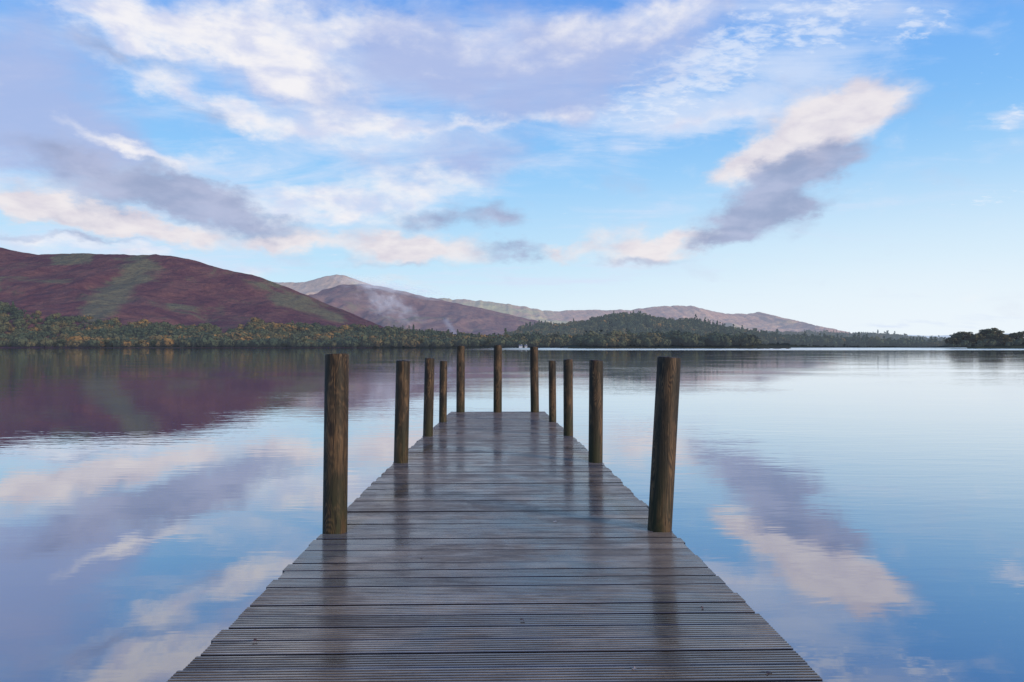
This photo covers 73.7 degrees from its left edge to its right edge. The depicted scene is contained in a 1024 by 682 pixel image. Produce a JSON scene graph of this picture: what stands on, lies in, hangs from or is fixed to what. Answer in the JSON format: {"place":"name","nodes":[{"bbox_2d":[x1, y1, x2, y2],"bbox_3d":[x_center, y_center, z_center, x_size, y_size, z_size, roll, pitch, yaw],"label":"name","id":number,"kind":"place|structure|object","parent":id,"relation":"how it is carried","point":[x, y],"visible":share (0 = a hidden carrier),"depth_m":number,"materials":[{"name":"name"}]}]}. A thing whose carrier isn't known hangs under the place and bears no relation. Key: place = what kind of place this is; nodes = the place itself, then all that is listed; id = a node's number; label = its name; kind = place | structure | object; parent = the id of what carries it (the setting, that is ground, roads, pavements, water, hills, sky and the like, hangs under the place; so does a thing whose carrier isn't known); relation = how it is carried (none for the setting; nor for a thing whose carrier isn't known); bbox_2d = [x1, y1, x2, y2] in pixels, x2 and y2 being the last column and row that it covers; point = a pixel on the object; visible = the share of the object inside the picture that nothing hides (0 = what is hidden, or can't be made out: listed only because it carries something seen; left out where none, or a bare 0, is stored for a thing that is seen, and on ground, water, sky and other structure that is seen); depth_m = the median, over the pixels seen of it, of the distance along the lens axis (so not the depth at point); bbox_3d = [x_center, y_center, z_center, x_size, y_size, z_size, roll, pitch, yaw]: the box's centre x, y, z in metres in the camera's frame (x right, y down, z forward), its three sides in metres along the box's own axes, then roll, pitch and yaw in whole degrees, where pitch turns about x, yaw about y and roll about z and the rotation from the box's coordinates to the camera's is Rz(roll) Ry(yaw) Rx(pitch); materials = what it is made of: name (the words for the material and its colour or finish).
{"place":"outdoors","nodes":[
{"label":"outdoors","id":0,"kind":"place"},
{"bbox_2d":[0,247,383,347],"bbox_3d":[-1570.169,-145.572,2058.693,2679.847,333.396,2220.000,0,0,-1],"label":"fell","id":1,"kind":"structure","parent":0,"point":[155,288],"depth_m":1893.90,"materials":[{"name":"plant"}]},
{"bbox_2d":[0,301,456,347],"bbox_3d":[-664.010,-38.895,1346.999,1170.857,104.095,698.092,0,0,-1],"label":"woodland","id":2,"kind":"object","parent":1,"relation":"on","point":[99,330],"visible":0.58,"depth_m":1216.81,"materials":[{"name":"green plant"}]},
{"bbox_2d":[41,329,559,347],"bbox_3d":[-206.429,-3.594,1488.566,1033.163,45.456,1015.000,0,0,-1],"label":"lowland","id":3,"kind":"structure","parent":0,"point":[473,346],"depth_m":1024.69,"materials":[{"name":"green plant"}]},
{"bbox_2d":[56,339,65,347],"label":"broadleaf tree","id":4,"kind":"object","parent":3,"relation":"on","point":[62,341],"visible":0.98,"depth_m":1015.64,"materials":[{"name":"green plant"}]},
{"bbox_2d":[106,338,116,346],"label":"broadleaf tree","id":5,"kind":"object","parent":3,"relation":"on","point":[111,343],"visible":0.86,"depth_m":1024.17,"materials":[{"name":"green plant"}]},
{"bbox_2d":[184,323,653,347],"bbox_3d":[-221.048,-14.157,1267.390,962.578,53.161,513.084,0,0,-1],"label":"woodland","id":6,"kind":"object","parent":3,"relation":"on","point":[285,331],"visible":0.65,"depth_m":1172.06,"materials":[{"name":"green plant"}]},
{"bbox_2d":[484,339,493,345],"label":"broadleaf tree","id":7,"kind":"object","parent":3,"relation":"on","point":[488,341],"visible":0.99,"depth_m":1033.50,"materials":[{"name":"green plant"}]},
{"bbox_2d":[274,274,373,294],"bbox_3d":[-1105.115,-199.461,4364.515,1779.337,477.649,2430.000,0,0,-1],"label":"fell","id":8,"kind":"structure","parent":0,"point":[315,286],"depth_m":4385.53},
{"bbox_2d":[308,284,552,334],"bbox_3d":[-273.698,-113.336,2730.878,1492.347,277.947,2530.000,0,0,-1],"label":"fell","id":9,"kind":"structure","parent":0,"point":[382,306],"depth_m":2595.61,"materials":[{"name":"purple plant"}]},
{"bbox_2d":[0,348,1023,681],"bbox_3d":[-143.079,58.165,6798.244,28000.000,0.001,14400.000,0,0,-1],"label":"lake","id":10,"kind":"structure","parent":0,"point":[848,514],"depth_m":9.05,"materials":[{"name":"liquid"}]},
{"bbox_2d":[166,345,824,681],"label":"jetty","id":11,"kind":"object","parent":10,"relation":"in","point":[446,548],"visible":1,"depth_m":3.32,"materials":[{"name":"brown wood"}]},
{"bbox_2d":[0,0,1023,335],"label":"sky","id":12,"kind":"structure","parent":0,"point":[852,166],"materials":[{"name":"blue"}]},
{"bbox_2d":[438,298,847,332],"bbox_3d":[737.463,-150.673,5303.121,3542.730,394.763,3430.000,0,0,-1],"label":"fell","id":13,"kind":"structure","parent":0,"point":[759,321],"depth_m":5170.31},
{"bbox_2d":[556,343,785,347],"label":"headland","id":14,"kind":"structure","parent":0,"point":[673,346],"depth_m":710.28,"materials":[{"name":"green plant"}]},
{"bbox_2d":[571,330,761,346],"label":"woodland","id":15,"kind":"object","parent":14,"relation":"on","point":[619,338],"visible":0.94,"depth_m":706.44,"materials":[{"name":"green plant"}]},
{"bbox_2d":[583,317,914,347],"bbox_3d":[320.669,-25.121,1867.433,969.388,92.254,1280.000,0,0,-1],"label":"wooded hill","id":16,"kind":"structure","parent":0,"point":[786,345],"depth_m":1302.67,"materials":[{"name":"green plant"}]},
{"bbox_2d":[477,310,953,346],"bbox_3d":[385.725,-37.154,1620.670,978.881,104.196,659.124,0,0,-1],"label":"woodland","id":17,"kind":"object","parent":16,"relation":"on","point":[637,322],"visible":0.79,"depth_m":1560.86,"materials":[{"name":"plant"}]},
{"bbox_2d":[908,333,1009,337],"bbox_3d":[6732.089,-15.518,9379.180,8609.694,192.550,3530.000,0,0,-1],"label":"hills","id":18,"kind":"structure","parent":0,"point":[946,336],"depth_m":9008.10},
{"bbox_2d":[915,343,1023,348],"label":"island","id":19,"kind":"structure","parent":0,"point":[1013,346],"depth_m":675.81,"materials":[{"name":"green plant"}]},
{"bbox_2d":[948,338,959,344],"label":"broadleaf tree","id":20,"kind":"object","parent":19,"relation":"on","point":[955,340],"visible":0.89,"depth_m":689.37,"materials":[{"name":"green plant"}]},
{"bbox_2d":[949,333,964,342],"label":"broadleaf tree","id":21,"kind":"object","parent":19,"relation":"on","point":[956,335],"visible":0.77,"depth_m":694.28,"materials":[{"name":"green plant"}]},
{"bbox_2d":[957,331,971,340],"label":"broadleaf tree","id":22,"kind":"object","parent":19,"relation":"on","point":[966,334],"visible":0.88,"depth_m":693.47,"materials":[{"name":"green plant"}]},
{"bbox_2d":[968,334,984,345],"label":"broadleaf tree","id":23,"kind":"object","parent":19,"relation":"on","point":[974,337],"visible":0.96,"depth_m":683.43,"materials":[{"name":"green plant"}]},
{"bbox_2d":[944,338,1023,346],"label":"undergrowth","id":24,"kind":"object","parent":19,"relation":"on","point":[963,343],"visible":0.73,"depth_m":679.81,"materials":[{"name":"green plant"}]},
{"bbox_2d":[979,328,998,339],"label":"broadleaf tree","id":25,"kind":"object","parent":19,"relation":"on","point":[983,332],"visible":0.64,"depth_m":701.07,"materials":[{"name":"green plant"}]},
{"bbox_2d":[984,334,996,340],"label":"broadleaf tree","id":26,"kind":"object","parent":19,"relation":"on","point":[992,336],"visible":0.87,"depth_m":689.36,"materials":[{"name":"green plant"}]},
{"bbox_2d":[987,328,1002,340],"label":"broadleaf tree","id":27,"kind":"object","parent":19,"relation":"on","point":[1000,333],"visible":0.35,"depth_m":703.12,"materials":[{"name":"green plant"}]},
{"bbox_2d":[998,334,1012,345],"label":"broadleaf tree","id":28,"kind":"object","parent":19,"relation":"on","point":[1004,337],"visible":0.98,"depth_m":680.66,"materials":[{"name":"green plant"}]},
{"bbox_2d":[1010,332,1020,339],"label":"broadleaf tree","id":29,"kind":"object","parent":19,"relation":"on","point":[1016,335],"visible":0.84,"depth_m":691.42,"materials":[{"name":"green plant"}]},
{"bbox_2d":[1016,331,1023,343],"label":"broadleaf tree","id":30,"kind":"object","parent":19,"relation":"on","point":[1022,335],"visible":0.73,"depth_m":691.38,"materials":[{"name":"green plant"}]},
{"bbox_3d":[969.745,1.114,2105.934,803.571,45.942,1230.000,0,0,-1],"label":"lowland","id":31,"kind":"structure","parent":0,"visible":0},
{"bbox_2d":[759,329,945,345],"bbox_3d":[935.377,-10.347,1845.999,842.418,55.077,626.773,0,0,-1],"label":"woodland","id":32,"kind":"object","parent":31,"relation":"on","point":[870,334],"visible":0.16,"depth_m":1958.96,"materials":[{"name":"green plant"}]}
]}

